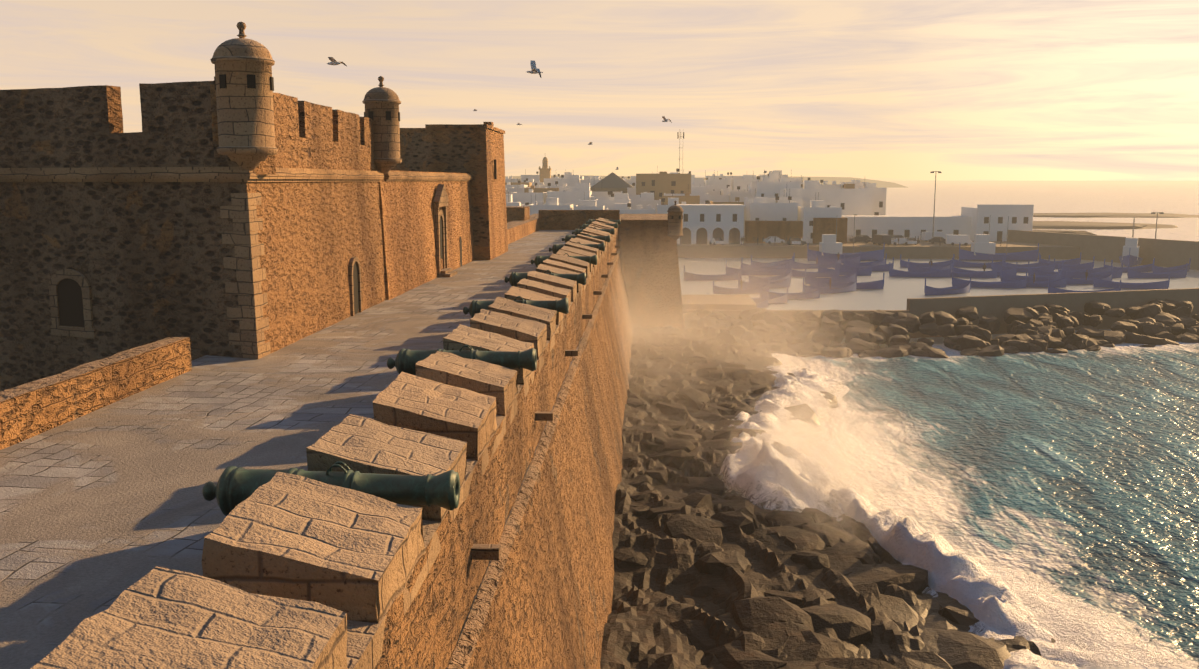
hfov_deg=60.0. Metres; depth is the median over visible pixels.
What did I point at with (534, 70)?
seagull
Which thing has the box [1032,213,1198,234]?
reef islets
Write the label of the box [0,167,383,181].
fort cordon
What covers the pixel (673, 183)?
town windows
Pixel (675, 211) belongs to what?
sentry box
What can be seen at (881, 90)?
sky
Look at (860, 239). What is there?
car
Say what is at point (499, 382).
merlon
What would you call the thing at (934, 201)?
lamp mast
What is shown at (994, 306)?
breakwater wall
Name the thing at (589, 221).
cannon
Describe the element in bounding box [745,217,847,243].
warehouse building
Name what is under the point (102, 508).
walkway paving
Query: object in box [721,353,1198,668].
breaking wave foam
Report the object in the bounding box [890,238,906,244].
van
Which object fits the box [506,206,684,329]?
bastion
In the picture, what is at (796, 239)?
car
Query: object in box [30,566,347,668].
merlon
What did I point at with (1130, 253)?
trawler
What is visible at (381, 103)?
sentry box
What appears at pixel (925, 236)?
van
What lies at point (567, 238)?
cannon
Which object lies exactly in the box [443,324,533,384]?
merlon
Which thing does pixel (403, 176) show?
curtain cordon
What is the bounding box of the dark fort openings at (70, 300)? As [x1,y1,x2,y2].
[57,160,496,326]
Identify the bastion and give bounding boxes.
[0,81,385,391]
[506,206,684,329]
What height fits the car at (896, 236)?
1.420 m
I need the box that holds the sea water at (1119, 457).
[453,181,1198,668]
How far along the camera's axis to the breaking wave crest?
39.51 m
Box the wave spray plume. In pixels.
[718,399,1078,668]
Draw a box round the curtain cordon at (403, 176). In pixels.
[384,171,472,180]
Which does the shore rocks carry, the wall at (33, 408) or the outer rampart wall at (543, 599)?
the outer rampart wall at (543, 599)
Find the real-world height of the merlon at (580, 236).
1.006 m
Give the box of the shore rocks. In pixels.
[600,327,1041,668]
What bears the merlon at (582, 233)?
on the parapet sill
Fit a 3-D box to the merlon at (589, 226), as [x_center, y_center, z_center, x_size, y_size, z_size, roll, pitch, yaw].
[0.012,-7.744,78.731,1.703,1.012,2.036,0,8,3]
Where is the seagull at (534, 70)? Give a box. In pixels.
[527,60,542,76]
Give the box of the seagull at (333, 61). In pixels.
[327,57,346,65]
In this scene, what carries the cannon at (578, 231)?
on the parapet sill
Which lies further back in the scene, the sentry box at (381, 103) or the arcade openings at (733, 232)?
the arcade openings at (733, 232)
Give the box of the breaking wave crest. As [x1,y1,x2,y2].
[731,384,1055,657]
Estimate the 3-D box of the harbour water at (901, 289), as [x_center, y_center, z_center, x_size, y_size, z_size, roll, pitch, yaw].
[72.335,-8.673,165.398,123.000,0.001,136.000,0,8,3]
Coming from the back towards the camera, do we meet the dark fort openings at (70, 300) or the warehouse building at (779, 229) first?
the warehouse building at (779, 229)
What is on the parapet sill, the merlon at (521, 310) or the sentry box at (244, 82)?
the merlon at (521, 310)
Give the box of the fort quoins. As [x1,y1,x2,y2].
[220,193,270,358]
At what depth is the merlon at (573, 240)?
60.38 m
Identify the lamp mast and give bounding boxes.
[930,171,941,237]
[1151,212,1163,238]
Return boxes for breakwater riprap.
[683,299,1198,357]
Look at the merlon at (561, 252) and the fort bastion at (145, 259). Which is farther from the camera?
the merlon at (561, 252)
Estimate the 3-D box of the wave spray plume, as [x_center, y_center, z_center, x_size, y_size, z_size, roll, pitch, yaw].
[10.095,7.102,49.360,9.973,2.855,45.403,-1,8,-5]
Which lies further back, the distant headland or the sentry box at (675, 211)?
the distant headland
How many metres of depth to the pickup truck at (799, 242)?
213.16 m
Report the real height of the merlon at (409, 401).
1.048 m
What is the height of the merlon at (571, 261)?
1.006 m
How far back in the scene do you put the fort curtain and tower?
61.30 m
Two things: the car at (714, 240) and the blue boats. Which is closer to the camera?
the blue boats
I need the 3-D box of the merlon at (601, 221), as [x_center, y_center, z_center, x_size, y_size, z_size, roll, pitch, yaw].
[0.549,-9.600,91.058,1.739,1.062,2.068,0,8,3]
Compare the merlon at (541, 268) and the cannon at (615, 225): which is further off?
the cannon at (615, 225)
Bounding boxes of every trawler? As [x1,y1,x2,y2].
[807,216,884,260]
[959,216,1038,260]
[1119,217,1142,266]
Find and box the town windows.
[508,169,882,238]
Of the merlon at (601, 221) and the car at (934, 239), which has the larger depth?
the car at (934, 239)
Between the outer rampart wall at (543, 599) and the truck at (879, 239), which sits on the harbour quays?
the truck at (879, 239)
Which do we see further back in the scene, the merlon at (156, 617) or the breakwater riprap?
the breakwater riprap
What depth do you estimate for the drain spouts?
16.04 m
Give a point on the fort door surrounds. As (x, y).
(441, 199)
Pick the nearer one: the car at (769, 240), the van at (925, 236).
the car at (769, 240)
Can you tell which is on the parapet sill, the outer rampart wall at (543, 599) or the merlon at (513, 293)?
the merlon at (513, 293)
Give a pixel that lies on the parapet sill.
(364, 644)
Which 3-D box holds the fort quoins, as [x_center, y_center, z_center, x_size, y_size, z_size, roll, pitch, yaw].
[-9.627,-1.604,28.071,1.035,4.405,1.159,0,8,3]
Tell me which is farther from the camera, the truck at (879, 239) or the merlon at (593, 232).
the truck at (879, 239)
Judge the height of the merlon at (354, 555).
0.983 m
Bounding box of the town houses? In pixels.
[505,170,886,242]
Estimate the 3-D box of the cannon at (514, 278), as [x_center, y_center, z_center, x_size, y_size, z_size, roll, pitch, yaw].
[-2.116,-1.907,40.508,3.187,1.228,0.957,0,8,3]
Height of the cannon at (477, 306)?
1.233 m
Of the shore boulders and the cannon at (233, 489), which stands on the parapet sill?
the cannon at (233, 489)
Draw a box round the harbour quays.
[677,230,1198,309]
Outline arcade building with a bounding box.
[677,204,744,243]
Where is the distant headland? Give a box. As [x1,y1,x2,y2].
[505,175,908,187]
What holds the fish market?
on the harbour quays
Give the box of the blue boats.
[684,251,1190,307]
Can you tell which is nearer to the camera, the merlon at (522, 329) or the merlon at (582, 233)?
the merlon at (522, 329)
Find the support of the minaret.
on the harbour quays
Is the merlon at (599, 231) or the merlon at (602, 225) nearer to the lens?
the merlon at (599, 231)
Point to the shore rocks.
(654, 639)
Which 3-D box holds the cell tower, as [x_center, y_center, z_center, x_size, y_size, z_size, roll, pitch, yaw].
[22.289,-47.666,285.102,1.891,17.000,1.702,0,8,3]
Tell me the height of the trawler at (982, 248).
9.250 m
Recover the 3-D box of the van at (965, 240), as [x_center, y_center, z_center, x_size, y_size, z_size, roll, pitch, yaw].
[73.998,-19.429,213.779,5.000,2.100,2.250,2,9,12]
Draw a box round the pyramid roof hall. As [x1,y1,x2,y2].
[591,172,633,192]
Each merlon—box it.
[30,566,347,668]
[202,472,425,623]
[306,414,466,522]
[373,372,496,460]
[415,351,517,416]
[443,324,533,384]
[470,309,546,359]
[488,297,556,340]
[504,286,563,324]
[517,279,570,305]
[527,271,576,301]
[536,264,581,292]
[543,259,585,285]
[549,254,589,277]
[556,249,592,271]
[561,246,595,266]
[565,241,598,260]
[569,238,600,257]
[575,238,602,253]
[577,234,604,243]
[580,232,606,247]
[583,229,608,243]
[586,227,609,234]
[588,225,610,238]
[590,224,612,236]
[592,222,613,228]
[595,219,615,230]
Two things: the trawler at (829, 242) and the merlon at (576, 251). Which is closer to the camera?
the merlon at (576, 251)
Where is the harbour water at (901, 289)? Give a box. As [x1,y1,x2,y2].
[678,258,1198,344]
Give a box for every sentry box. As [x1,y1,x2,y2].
[210,22,277,169]
[362,76,401,173]
[667,201,683,239]
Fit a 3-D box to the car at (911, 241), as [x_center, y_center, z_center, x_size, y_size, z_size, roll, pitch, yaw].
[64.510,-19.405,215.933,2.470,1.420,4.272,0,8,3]
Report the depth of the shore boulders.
38.91 m
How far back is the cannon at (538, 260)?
49.47 m
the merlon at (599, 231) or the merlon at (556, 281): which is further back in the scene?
the merlon at (599, 231)
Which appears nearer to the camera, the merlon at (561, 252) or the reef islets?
the merlon at (561, 252)
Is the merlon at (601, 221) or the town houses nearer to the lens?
the merlon at (601, 221)
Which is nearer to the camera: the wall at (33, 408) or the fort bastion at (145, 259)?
the wall at (33, 408)
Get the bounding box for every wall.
[0,337,191,449]
[375,228,632,668]
[683,288,1198,337]
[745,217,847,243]
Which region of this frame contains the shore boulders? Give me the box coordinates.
[613,325,1055,668]
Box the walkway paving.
[0,230,574,668]
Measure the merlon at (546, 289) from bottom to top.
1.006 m
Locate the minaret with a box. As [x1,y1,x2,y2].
[539,157,551,181]
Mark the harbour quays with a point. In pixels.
(1162, 252)
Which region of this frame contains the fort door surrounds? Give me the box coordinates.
[48,184,457,337]
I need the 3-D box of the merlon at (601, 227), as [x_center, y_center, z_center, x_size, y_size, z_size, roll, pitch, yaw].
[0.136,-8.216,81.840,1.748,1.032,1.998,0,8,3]
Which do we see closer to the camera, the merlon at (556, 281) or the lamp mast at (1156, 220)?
the merlon at (556, 281)
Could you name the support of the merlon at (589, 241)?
on the parapet sill
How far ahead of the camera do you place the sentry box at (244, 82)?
26.42 m
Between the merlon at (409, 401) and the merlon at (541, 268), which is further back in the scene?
the merlon at (541, 268)
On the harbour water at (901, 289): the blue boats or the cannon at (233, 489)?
the blue boats
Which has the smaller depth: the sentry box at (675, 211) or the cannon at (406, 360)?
the cannon at (406, 360)
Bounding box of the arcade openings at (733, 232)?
[680,214,739,243]
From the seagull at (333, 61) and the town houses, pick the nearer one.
the seagull at (333, 61)
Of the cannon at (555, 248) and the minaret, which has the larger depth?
the minaret
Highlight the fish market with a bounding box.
[842,204,1033,240]
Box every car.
[709,238,723,244]
[765,237,784,243]
[785,238,805,244]
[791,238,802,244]
[849,236,870,242]
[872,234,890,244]
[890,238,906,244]
[891,235,902,237]
[904,238,916,244]
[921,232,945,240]
[928,237,945,243]
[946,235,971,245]
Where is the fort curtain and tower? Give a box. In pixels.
[377,122,538,299]
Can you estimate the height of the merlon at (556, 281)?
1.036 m
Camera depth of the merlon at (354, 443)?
14.12 m
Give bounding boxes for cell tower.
[677,132,683,173]
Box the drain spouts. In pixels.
[471,239,621,559]
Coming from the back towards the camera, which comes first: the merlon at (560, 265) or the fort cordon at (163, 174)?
the merlon at (560, 265)
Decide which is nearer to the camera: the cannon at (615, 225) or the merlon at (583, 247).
the merlon at (583, 247)
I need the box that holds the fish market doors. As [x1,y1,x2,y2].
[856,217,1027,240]
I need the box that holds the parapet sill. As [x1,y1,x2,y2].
[346,229,616,668]
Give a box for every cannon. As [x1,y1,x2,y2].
[202,461,459,515]
[387,344,536,374]
[463,296,568,317]
[504,270,585,286]
[531,253,596,266]
[549,242,604,253]
[562,234,609,242]
[572,227,614,234]
[580,222,617,228]
[586,218,620,223]
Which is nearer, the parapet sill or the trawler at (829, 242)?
the parapet sill

